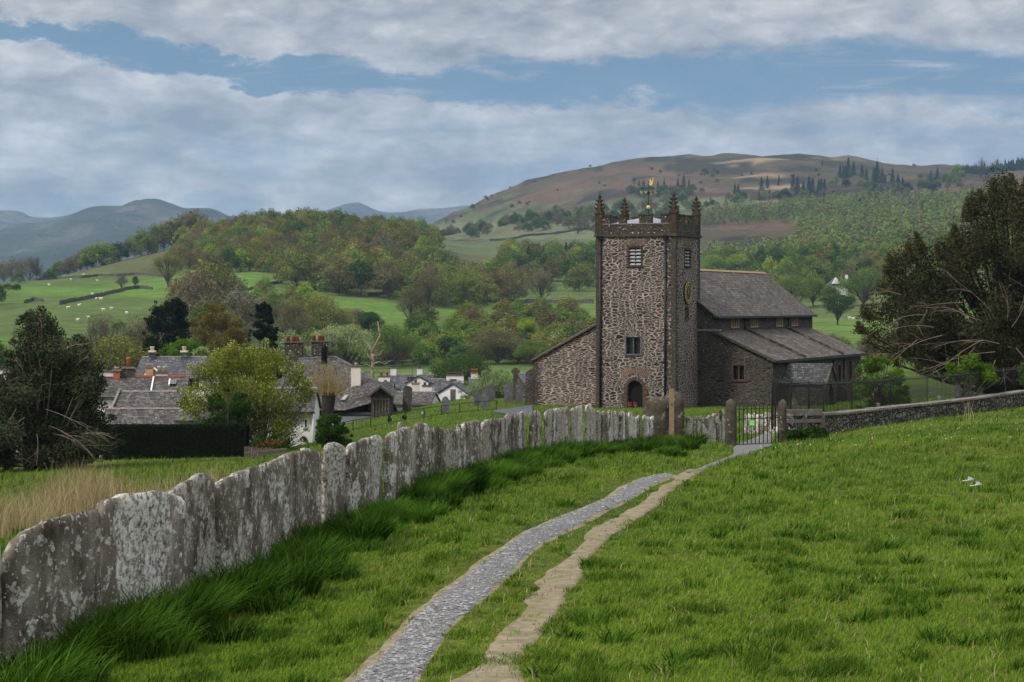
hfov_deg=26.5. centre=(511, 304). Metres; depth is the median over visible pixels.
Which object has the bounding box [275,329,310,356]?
alder tree
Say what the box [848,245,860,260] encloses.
birch tree
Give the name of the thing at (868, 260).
ash tree
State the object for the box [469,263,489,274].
oak tree
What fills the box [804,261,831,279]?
ash tree
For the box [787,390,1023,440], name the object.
churchyard wall
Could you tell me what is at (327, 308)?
broadleaf tree
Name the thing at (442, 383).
village house
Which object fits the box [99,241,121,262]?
broadleaf tree
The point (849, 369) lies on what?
window
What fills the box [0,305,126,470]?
holly tree
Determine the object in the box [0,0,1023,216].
sky
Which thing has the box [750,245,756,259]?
birch tree
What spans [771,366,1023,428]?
iron railing
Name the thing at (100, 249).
broadleaf tree
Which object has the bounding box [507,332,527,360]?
alder tree
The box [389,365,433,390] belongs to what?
village house
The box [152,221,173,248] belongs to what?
budding tree
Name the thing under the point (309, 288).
wood tree
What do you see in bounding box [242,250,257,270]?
budding tree
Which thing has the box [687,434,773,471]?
gravel path
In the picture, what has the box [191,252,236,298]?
budding tree
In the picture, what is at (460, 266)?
oak tree
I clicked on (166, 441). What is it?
clipped hedge
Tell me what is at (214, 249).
wood tree
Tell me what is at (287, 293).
wood tree
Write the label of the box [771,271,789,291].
ash tree
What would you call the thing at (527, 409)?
tarmac path
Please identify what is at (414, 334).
alder tree
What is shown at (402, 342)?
broadleaf tree
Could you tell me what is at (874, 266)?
ash tree
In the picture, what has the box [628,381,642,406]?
door
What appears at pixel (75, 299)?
field wall
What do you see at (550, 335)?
alder tree
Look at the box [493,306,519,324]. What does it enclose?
budding tree
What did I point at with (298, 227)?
broadleaf tree
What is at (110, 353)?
television aerial
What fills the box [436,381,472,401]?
village house
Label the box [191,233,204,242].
budding tree
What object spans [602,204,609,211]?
fell tree
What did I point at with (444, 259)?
oak tree
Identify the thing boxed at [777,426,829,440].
nettle patch
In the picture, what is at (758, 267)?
ash tree
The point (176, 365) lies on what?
slate house
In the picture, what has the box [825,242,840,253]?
ash tree
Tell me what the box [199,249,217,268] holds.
wood tree
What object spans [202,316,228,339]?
budding tree
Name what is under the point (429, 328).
broadleaf tree
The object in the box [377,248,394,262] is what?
oak tree
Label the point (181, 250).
wood tree
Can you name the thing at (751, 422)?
iron gate
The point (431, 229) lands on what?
broadleaf tree
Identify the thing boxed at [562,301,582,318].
budding tree
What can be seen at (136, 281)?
broadleaf tree
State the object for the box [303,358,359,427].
pollard tree
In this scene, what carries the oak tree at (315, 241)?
on the ground at (580, 187)
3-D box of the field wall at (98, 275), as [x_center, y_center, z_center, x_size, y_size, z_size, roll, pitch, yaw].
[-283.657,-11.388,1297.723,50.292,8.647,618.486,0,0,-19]
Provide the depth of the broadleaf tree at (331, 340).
553.68 m
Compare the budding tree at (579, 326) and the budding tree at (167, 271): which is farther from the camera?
the budding tree at (167, 271)
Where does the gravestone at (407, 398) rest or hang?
on the ground at (580, 187)
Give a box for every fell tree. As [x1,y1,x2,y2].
[445,223,456,233]
[462,221,479,232]
[465,225,479,237]
[477,220,486,233]
[481,224,491,234]
[498,218,508,226]
[501,214,511,225]
[508,211,518,222]
[513,220,522,230]
[515,216,527,224]
[521,223,533,231]
[525,211,537,221]
[531,218,541,226]
[534,218,551,229]
[542,210,552,220]
[550,204,560,211]
[552,214,562,223]
[554,207,568,215]
[560,215,576,227]
[571,224,582,233]
[575,212,584,221]
[578,214,591,223]
[579,218,590,229]
[580,208,593,216]
[588,223,594,233]
[589,205,596,212]
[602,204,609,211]
[608,208,619,216]
[612,200,622,209]
[627,203,635,211]
[630,212,638,217]
[636,200,646,209]
[643,207,652,213]
[651,200,659,210]
[653,188,660,196]
[654,210,663,216]
[658,194,667,202]
[659,183,667,191]
[661,205,668,213]
[662,199,670,206]
[667,185,679,193]
[676,193,687,202]
[685,200,699,209]
[686,187,694,195]
[690,183,697,190]
[724,191,732,198]
[729,192,745,201]
[737,190,747,199]
[776,190,786,199]
[779,189,791,197]
[817,188,828,197]
[832,175,841,183]
[883,183,891,189]
[901,182,913,189]
[915,182,928,190]
[923,179,932,187]
[927,174,937,181]
[927,184,936,190]
[952,177,963,185]
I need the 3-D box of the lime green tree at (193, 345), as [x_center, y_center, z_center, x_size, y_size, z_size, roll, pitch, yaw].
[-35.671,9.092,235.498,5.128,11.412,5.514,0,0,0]
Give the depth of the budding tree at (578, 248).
1311.48 m
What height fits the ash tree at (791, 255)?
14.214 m
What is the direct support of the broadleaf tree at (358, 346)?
on the ground at (580, 187)
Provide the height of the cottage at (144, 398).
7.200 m
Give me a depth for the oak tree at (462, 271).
912.91 m
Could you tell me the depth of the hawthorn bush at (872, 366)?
121.64 m
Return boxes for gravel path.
[357,473,673,681]
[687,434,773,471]
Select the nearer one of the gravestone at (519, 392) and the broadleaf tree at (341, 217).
the gravestone at (519, 392)
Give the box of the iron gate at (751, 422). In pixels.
[736,401,779,444]
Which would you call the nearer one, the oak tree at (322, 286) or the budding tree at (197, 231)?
the oak tree at (322, 286)
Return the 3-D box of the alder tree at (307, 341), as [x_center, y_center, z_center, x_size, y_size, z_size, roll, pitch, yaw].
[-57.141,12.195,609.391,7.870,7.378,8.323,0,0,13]
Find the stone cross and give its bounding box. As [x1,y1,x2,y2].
[511,368,519,399]
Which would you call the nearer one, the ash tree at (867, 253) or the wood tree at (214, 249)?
the wood tree at (214, 249)
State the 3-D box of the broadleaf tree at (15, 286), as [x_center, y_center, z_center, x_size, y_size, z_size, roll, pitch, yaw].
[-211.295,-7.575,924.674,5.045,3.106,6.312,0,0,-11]
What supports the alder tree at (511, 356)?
on the ground at (580, 187)
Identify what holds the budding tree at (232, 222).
on the ground at (580, 187)
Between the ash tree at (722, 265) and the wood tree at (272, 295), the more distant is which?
the ash tree at (722, 265)
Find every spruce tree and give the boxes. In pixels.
[759,175,764,190]
[764,175,770,187]
[790,174,796,191]
[794,174,800,194]
[799,180,805,196]
[804,176,811,193]
[809,175,816,196]
[817,178,825,196]
[822,179,827,194]
[837,165,842,176]
[842,163,848,179]
[846,155,852,177]
[850,159,855,175]
[858,164,864,177]
[863,168,869,179]
[870,167,875,182]
[872,158,881,182]
[878,168,883,183]
[889,166,895,184]
[894,173,900,187]
[1019,158,1023,169]
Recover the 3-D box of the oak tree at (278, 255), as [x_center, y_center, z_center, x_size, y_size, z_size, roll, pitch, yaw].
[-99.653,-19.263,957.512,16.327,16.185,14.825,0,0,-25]
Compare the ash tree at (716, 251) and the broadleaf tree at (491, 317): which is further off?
the ash tree at (716, 251)
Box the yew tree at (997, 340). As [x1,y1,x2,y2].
[850,164,1023,394]
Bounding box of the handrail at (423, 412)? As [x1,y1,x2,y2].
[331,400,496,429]
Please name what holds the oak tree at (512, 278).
on the ground at (580, 187)
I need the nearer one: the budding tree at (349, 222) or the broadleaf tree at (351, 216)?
the budding tree at (349, 222)
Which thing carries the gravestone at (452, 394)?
on the ground at (580, 187)
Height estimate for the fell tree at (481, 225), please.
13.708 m
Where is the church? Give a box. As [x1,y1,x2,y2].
[524,177,866,407]
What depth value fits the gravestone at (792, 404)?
117.95 m
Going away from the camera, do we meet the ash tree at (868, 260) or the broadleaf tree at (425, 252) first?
the ash tree at (868, 260)
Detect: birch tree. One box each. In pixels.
[745,252,753,259]
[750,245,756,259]
[841,242,847,250]
[846,246,851,259]
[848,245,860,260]
[850,242,861,259]
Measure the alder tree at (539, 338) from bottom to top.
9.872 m
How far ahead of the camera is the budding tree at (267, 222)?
1205.62 m
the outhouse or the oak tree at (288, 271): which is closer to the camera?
the outhouse
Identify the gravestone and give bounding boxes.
[402,386,411,411]
[442,396,448,412]
[450,389,455,401]
[473,390,480,405]
[481,390,488,407]
[487,383,494,400]
[504,383,512,402]
[516,383,522,402]
[791,398,797,408]
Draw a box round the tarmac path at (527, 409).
[494,405,531,416]
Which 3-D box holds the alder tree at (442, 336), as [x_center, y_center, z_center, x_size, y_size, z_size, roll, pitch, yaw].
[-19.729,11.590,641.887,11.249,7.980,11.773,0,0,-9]
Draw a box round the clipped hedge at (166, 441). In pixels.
[103,423,250,459]
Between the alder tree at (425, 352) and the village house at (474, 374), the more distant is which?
the alder tree at (425, 352)
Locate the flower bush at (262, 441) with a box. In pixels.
[249,434,310,452]
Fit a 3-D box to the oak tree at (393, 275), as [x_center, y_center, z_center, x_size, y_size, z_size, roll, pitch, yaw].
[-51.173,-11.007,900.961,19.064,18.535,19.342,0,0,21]
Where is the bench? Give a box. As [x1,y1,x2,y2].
[787,409,824,437]
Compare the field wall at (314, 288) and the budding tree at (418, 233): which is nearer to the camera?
the field wall at (314, 288)
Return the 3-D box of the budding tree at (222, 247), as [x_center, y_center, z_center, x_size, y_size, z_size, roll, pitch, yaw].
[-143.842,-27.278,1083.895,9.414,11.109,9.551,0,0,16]
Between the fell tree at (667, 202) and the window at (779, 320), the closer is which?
the window at (779, 320)
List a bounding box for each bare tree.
[27,255,45,280]
[974,156,988,176]
[990,159,1000,176]
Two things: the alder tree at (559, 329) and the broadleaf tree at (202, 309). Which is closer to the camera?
the broadleaf tree at (202, 309)
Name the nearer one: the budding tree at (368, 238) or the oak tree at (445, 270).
the oak tree at (445, 270)
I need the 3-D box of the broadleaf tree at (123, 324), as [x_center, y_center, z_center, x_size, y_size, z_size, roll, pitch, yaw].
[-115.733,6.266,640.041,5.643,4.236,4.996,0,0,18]
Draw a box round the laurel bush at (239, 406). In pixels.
[201,387,252,424]
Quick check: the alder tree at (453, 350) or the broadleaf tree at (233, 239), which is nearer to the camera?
the alder tree at (453, 350)
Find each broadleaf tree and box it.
[0,284,6,301]
[0,340,8,368]
[3,283,11,289]
[10,270,25,282]
[10,283,21,289]
[41,268,54,277]
[46,264,60,276]
[51,259,70,275]
[77,242,107,266]
[78,251,96,268]
[86,240,117,265]
[86,335,149,374]
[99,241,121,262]
[106,343,158,372]
[110,319,126,331]
[112,241,129,259]
[124,226,162,255]
[129,242,141,256]
[132,276,138,284]
[136,232,158,254]
[166,214,188,237]
[173,259,229,315]
[185,310,204,337]
[187,300,218,327]
[202,226,211,236]
[227,235,240,244]
[228,220,248,234]
[235,225,249,234]
[245,228,263,240]
[247,223,259,231]
[253,247,266,265]
[253,249,274,270]
[255,208,266,217]
[255,223,272,235]
[256,214,273,229]
[260,248,281,272]
[264,208,277,221]
[271,212,280,222]
[277,218,296,233]
[278,225,292,240]
[280,209,294,219]
[288,214,301,229]
[290,219,309,233]
[292,207,313,227]
[293,215,311,229]
[295,211,311,225]
[297,294,356,331]
[307,329,347,357]
[310,208,325,219]
[317,212,333,222]
[317,218,331,230]
[323,323,379,364]
[332,207,348,228]
[341,212,361,228]
[356,311,384,333]
[364,223,381,243]
[367,323,425,364]
[371,223,396,241]
[384,216,400,226]
[386,222,399,231]
[398,218,413,230]
[402,305,439,331]
[402,310,437,334]
[405,317,443,336]
[410,241,428,252]
[411,216,430,227]
[413,235,433,249]
[414,219,427,228]
[416,320,437,336]
[417,247,428,258]
[420,235,438,249]
[425,351,491,386]
[427,224,443,242]
[428,232,439,245]
[430,357,452,377]
[432,231,445,247]
[435,244,447,257]
[441,311,467,335]
[442,312,465,333]
[447,314,478,335]
[451,305,470,320]
[454,299,474,312]
[464,327,527,364]
[471,312,492,328]
[487,306,507,322]
[488,296,513,323]
[493,311,520,327]
[494,246,510,260]
[494,313,522,331]
[496,237,518,250]
[497,238,516,253]
[497,249,518,264]
[507,250,527,268]
[508,244,520,253]
[509,299,529,315]
[512,339,549,365]
[514,297,528,307]
[517,238,534,246]
[517,263,528,280]
[517,317,539,336]
[518,304,542,326]
[519,241,530,250]
[522,242,536,257]
[525,250,541,264]
[525,260,550,291]
[527,296,549,313]
[532,295,553,308]
[536,253,554,275]
[539,237,562,250]
[540,247,560,265]
[541,303,577,327]
[544,239,565,251]
[545,319,562,332]
[553,252,584,276]
[554,295,583,310]
[562,262,595,290]
[563,268,586,290]
[564,240,583,250]
[565,244,584,258]
[572,250,595,270]
[573,307,593,324]
[575,314,589,329]
[577,239,590,249]
[581,260,595,279]
[583,263,595,283]
[583,313,595,329]
[585,245,595,258]
[590,241,595,250]
[699,168,708,175]
[700,254,728,268]
[724,254,748,267]
[739,259,766,270]
[777,274,814,301]
[798,277,824,306]
[818,285,839,303]
[822,292,856,324]
[835,268,885,303]
[860,338,881,356]
[872,342,901,360]
[941,174,950,183]
[945,172,956,183]
[948,164,966,177]
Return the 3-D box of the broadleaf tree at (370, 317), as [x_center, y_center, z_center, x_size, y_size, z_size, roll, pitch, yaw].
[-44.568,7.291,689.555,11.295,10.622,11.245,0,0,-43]
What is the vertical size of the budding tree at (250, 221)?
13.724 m
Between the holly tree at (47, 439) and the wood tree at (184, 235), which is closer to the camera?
the holly tree at (47, 439)
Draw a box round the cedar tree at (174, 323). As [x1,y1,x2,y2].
[142,296,192,355]
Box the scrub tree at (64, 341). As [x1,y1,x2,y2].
[54,336,68,348]
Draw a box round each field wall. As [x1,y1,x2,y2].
[24,297,43,302]
[32,272,171,279]
[59,285,152,304]
[247,280,282,290]
[279,285,319,297]
[368,291,393,295]
[478,298,593,303]
[489,227,593,240]
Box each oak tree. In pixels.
[270,244,295,273]
[271,237,305,267]
[273,242,318,283]
[276,247,316,286]
[298,233,321,253]
[301,250,320,279]
[305,257,335,284]
[311,247,349,270]
[315,261,349,292]
[319,248,337,264]
[322,255,357,295]
[325,256,367,291]
[335,243,344,253]
[340,237,361,248]
[340,250,357,261]
[341,238,369,257]
[341,243,366,258]
[341,254,382,295]
[344,247,367,264]
[356,239,372,252]
[364,257,409,298]
[367,245,392,263]
[367,247,388,266]
[368,255,399,291]
[370,231,399,258]
[371,264,402,296]
[374,242,391,252]
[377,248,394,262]
[381,245,397,259]
[389,259,427,290]
[391,245,405,258]
[392,258,413,289]
[395,240,415,258]
[395,253,421,266]
[397,250,427,268]
[399,264,435,298]
[419,263,449,305]
[420,247,441,260]
[421,252,450,273]
[423,267,462,307]
[424,251,455,272]
[435,263,454,281]
[441,250,459,264]
[449,272,487,306]
[451,266,480,301]
[452,258,485,274]
[452,271,483,302]
[453,264,488,292]
[462,264,487,300]
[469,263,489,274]
[474,257,492,267]
[474,272,499,304]
[480,266,513,301]
[484,258,502,272]
[489,257,505,267]
[496,265,525,300]
[497,261,523,285]
[497,263,522,299]
[501,270,528,298]
[503,259,531,289]
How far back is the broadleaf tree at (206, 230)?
1198.78 m
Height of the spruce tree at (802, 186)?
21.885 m
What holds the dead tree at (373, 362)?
on the ground at (580, 187)
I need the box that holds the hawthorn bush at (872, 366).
[852,356,910,408]
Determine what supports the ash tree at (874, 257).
on the ground at (580, 187)
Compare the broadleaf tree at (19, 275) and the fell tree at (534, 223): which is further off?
the fell tree at (534, 223)
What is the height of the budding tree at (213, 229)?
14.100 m
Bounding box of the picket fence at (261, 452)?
[244,446,286,457]
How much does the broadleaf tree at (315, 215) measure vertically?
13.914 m
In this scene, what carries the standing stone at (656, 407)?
on the ground at (580, 187)
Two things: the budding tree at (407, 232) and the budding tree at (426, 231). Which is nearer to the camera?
the budding tree at (407, 232)
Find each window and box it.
[189,379,199,389]
[624,335,641,355]
[627,246,642,266]
[684,248,691,267]
[685,306,689,319]
[730,363,746,381]
[731,318,738,327]
[750,318,757,327]
[776,317,782,326]
[791,317,797,325]
[837,363,840,384]
[848,359,852,388]
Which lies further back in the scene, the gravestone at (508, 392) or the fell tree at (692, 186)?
the fell tree at (692, 186)
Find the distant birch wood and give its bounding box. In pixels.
[700,183,1021,257]
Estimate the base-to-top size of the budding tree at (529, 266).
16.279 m
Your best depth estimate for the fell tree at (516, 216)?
2105.31 m
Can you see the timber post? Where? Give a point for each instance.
(671, 410)
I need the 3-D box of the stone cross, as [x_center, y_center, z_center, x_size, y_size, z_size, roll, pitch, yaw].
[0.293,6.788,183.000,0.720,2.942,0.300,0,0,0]
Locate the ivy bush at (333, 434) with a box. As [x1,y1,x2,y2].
[314,409,353,447]
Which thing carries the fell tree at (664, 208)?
on the ground at (580, 187)
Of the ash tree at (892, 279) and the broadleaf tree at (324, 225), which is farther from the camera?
the broadleaf tree at (324, 225)
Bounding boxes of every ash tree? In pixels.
[706,246,724,264]
[709,256,730,269]
[716,262,726,269]
[721,250,735,268]
[724,262,736,269]
[749,261,769,275]
[750,265,759,271]
[753,245,768,258]
[755,255,765,266]
[761,256,778,274]
[764,242,776,253]
[765,245,782,261]
[771,248,785,264]
[771,265,790,277]
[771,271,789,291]
[776,256,797,274]
[779,247,803,264]
[780,241,796,253]
[784,264,795,278]
[789,269,804,293]
[795,243,812,261]
[798,254,819,272]
[802,269,823,297]
[803,264,833,284]
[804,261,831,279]
[805,240,823,256]
[813,250,822,262]
[819,260,832,274]
[820,236,837,249]
[821,244,835,265]
[822,249,848,269]
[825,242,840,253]
[828,256,851,278]
[839,256,861,273]
[839,260,861,279]
[858,256,873,272]
[859,240,874,260]
[860,247,879,264]
[863,250,882,263]
[867,260,884,273]
[872,268,886,286]
[876,242,891,259]
[885,243,904,259]
[885,270,907,293]
[894,247,909,269]
[928,233,942,241]
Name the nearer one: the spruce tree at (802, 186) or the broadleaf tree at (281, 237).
the broadleaf tree at (281, 237)
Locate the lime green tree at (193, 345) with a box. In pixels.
[158,336,202,355]
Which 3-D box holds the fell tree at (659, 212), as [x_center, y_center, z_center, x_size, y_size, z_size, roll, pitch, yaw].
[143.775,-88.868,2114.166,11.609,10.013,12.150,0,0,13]
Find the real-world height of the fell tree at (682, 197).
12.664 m
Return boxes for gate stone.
[725,399,735,445]
[779,399,786,442]
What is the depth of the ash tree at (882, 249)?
1241.12 m
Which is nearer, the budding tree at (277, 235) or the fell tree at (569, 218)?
the budding tree at (277, 235)
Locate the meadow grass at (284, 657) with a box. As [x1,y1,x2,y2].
[0,395,1023,681]
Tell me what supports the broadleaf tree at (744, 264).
on the ground at (580, 187)
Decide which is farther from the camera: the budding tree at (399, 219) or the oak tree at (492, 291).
the budding tree at (399, 219)
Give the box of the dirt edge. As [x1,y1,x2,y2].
[343,474,676,681]
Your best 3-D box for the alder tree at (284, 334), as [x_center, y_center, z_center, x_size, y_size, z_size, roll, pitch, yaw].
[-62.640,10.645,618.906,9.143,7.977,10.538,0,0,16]
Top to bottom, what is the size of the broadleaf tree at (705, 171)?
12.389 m
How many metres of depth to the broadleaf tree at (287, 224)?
1181.94 m
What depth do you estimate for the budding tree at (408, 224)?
1239.42 m
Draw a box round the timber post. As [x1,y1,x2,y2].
[669,389,674,436]
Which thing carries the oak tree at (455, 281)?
on the ground at (580, 187)
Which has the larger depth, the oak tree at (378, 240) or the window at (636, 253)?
the oak tree at (378, 240)
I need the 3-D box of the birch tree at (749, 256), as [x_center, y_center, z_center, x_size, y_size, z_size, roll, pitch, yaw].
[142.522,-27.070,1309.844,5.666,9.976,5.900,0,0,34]
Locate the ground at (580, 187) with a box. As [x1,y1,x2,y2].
[0,153,1023,681]
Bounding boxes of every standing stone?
[643,396,668,436]
[664,390,684,436]
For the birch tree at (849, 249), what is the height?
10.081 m
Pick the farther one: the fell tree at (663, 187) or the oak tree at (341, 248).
the fell tree at (663, 187)
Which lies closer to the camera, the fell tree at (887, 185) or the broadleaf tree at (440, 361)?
the broadleaf tree at (440, 361)
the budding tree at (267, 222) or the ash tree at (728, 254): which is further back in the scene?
the ash tree at (728, 254)
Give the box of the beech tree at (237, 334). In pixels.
[192,302,250,396]
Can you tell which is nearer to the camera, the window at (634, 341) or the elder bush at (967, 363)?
the elder bush at (967, 363)
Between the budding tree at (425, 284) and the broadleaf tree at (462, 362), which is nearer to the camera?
the broadleaf tree at (462, 362)
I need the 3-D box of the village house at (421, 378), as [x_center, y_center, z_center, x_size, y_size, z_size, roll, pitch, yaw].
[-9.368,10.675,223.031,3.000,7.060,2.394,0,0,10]
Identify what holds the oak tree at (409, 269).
on the ground at (580, 187)
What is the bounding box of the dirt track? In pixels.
[451,469,700,681]
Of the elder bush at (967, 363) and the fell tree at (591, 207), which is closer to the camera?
the elder bush at (967, 363)
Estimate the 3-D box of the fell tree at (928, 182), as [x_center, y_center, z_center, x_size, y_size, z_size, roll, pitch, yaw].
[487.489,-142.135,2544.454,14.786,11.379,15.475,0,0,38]
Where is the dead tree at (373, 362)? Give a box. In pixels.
[363,321,393,377]
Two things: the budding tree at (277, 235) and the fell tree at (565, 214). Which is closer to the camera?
the budding tree at (277, 235)
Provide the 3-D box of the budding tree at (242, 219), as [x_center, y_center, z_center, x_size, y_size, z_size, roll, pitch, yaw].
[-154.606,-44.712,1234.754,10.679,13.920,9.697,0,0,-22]
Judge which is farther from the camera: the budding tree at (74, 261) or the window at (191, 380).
the budding tree at (74, 261)
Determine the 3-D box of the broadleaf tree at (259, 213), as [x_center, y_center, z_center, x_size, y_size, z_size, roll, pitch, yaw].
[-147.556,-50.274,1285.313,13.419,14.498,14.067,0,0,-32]
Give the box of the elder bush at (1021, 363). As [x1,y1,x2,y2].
[1016,360,1023,385]
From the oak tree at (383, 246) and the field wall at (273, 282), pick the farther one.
the oak tree at (383, 246)
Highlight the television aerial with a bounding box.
[101,347,119,369]
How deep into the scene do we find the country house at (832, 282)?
897.00 m
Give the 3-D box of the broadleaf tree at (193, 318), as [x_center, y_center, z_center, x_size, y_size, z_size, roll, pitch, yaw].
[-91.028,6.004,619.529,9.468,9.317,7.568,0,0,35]
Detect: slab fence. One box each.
[0,404,654,666]
[685,409,724,441]
[744,412,779,433]
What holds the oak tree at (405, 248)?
on the ground at (580, 187)
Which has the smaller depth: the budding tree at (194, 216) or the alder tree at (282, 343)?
the alder tree at (282, 343)
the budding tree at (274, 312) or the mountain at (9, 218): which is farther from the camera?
the mountain at (9, 218)
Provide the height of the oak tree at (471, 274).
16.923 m
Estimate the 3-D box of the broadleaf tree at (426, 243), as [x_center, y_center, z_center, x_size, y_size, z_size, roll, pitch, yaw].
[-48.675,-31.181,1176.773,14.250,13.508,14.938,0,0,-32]
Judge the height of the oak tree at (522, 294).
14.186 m
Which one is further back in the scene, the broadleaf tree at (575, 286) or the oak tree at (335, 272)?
the broadleaf tree at (575, 286)
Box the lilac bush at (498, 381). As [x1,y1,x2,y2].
[458,369,524,398]
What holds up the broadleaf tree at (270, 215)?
on the ground at (580, 187)
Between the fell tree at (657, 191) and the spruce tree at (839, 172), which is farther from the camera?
the spruce tree at (839, 172)
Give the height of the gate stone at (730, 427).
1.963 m
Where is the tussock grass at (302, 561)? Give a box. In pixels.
[0,425,1023,681]
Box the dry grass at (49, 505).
[0,401,973,539]
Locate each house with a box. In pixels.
[0,366,17,455]
[94,357,190,456]
[135,347,218,408]
[231,387,321,454]
[275,335,397,425]
[378,371,395,388]
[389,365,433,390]
[401,376,414,390]
[404,374,436,390]
[411,380,419,390]
[422,382,437,393]
[431,372,463,391]
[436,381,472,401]
[468,369,480,388]
[512,373,525,393]
[825,275,847,303]
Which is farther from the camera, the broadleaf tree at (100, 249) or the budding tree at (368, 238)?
the broadleaf tree at (100, 249)
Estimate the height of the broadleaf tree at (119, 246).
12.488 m
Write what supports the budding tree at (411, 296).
on the ground at (580, 187)
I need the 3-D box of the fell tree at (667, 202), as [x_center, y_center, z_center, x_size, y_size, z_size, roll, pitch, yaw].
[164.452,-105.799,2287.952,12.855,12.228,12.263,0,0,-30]
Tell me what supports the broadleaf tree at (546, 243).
on the ground at (580, 187)
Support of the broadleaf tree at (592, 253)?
on the ground at (580, 187)
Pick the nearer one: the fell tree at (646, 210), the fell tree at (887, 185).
the fell tree at (646, 210)
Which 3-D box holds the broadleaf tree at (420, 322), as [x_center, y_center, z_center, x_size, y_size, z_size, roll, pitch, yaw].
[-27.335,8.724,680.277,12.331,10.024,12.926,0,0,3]
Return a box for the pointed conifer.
[245,301,281,385]
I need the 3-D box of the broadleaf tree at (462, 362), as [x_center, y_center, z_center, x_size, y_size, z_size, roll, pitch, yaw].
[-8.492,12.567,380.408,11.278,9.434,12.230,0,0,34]
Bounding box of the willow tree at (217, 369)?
[174,337,318,447]
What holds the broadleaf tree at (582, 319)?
on the ground at (580, 187)
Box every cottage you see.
[105,407,180,424]
[111,388,187,407]
[393,391,440,409]
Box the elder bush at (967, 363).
[938,352,1001,397]
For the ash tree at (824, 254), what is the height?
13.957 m
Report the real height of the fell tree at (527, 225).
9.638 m
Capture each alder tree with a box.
[275,328,300,350]
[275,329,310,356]
[298,327,320,356]
[299,324,321,333]
[301,335,311,356]
[340,322,361,336]
[342,337,370,364]
[376,336,407,362]
[389,335,415,364]
[406,326,422,339]
[407,332,428,362]
[409,340,435,363]
[411,339,443,364]
[417,328,433,354]
[419,332,438,355]
[432,331,463,358]
[435,331,455,343]
[442,329,474,355]
[445,340,479,362]
[459,321,488,341]
[464,327,493,355]
[478,320,501,333]
[481,337,508,362]
[502,325,518,335]
[503,340,528,363]
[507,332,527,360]
[516,329,530,357]
[527,328,555,353]
[532,330,554,342]
[548,323,570,336]
[548,331,558,338]
[550,331,571,347]
[557,323,578,337]
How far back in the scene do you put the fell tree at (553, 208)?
2438.98 m
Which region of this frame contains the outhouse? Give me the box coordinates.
[174,409,222,423]
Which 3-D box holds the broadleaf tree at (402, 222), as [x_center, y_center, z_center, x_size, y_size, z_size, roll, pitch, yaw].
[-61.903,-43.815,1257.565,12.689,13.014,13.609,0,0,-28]
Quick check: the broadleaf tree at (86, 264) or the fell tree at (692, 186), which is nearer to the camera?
the broadleaf tree at (86, 264)
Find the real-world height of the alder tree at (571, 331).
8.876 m
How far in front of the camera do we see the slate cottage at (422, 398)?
188.26 m
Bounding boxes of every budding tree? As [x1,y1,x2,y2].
[0,261,11,280]
[1,256,23,277]
[1,342,13,356]
[19,256,43,280]
[57,258,78,274]
[65,253,79,272]
[71,250,89,270]
[81,312,121,360]
[114,275,127,287]
[117,312,189,353]
[120,240,134,257]
[142,223,170,247]
[148,251,186,289]
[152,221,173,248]
[159,268,203,317]
[160,217,180,245]
[172,265,221,313]
[179,210,192,225]
[180,208,208,228]
[189,228,208,239]
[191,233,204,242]
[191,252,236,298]
[192,217,212,232]
[198,221,212,236]
[198,259,248,305]
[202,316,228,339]
[206,224,224,234]
[209,273,258,316]
[214,218,229,230]
[217,241,228,250]
[217,309,238,337]
[218,282,264,324]
[226,215,241,226]
[233,317,256,347]
[235,215,247,226]
[235,296,256,327]
[238,210,250,224]
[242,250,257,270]
[244,216,256,227]
[245,230,259,241]
[245,238,264,259]
[257,216,272,228]
[269,227,282,239]
[271,215,286,226]
[271,299,300,334]
[274,298,317,333]
[278,226,288,235]
[309,218,320,228]
[312,217,335,228]
[327,211,339,225]
[338,307,364,332]
[344,214,364,231]
[362,232,373,246]
[363,214,383,227]
[376,213,386,222]
[395,215,408,223]
[395,287,427,314]
[401,267,455,310]
[403,220,416,234]
[403,239,415,248]
[404,227,420,241]
[404,306,433,326]
[407,232,418,244]
[413,230,426,240]
[416,225,430,237]
[422,304,440,320]
[464,305,489,328]
[467,302,483,322]
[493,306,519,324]
[522,268,556,298]
[523,260,537,288]
[525,246,539,259]
[533,307,563,331]
[535,242,542,249]
[540,258,562,283]
[561,316,585,332]
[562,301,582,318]
[567,242,586,252]
[837,336,852,346]
[855,334,880,346]
[857,338,878,358]
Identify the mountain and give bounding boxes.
[0,199,233,281]
[0,210,235,229]
[325,203,470,224]
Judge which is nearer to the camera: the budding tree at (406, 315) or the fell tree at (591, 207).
the budding tree at (406, 315)
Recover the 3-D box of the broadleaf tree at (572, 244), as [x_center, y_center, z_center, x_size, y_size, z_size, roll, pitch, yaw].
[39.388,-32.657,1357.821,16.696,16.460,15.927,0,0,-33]
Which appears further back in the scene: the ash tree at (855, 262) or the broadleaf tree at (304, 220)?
the broadleaf tree at (304, 220)
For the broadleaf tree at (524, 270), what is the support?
on the ground at (580, 187)
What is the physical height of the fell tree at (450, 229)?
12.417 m
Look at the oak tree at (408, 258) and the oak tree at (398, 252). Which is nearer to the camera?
the oak tree at (408, 258)
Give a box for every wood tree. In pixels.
[167,243,190,268]
[172,231,188,243]
[180,227,195,237]
[181,250,197,268]
[192,235,218,255]
[193,251,208,268]
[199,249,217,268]
[202,242,220,258]
[205,246,215,268]
[218,246,239,271]
[230,249,252,270]
[250,286,264,303]
[253,276,275,292]
[253,281,267,292]
[256,294,270,303]
[258,283,267,295]
[263,287,285,307]
[267,299,281,318]
[283,281,303,299]
[296,281,317,301]

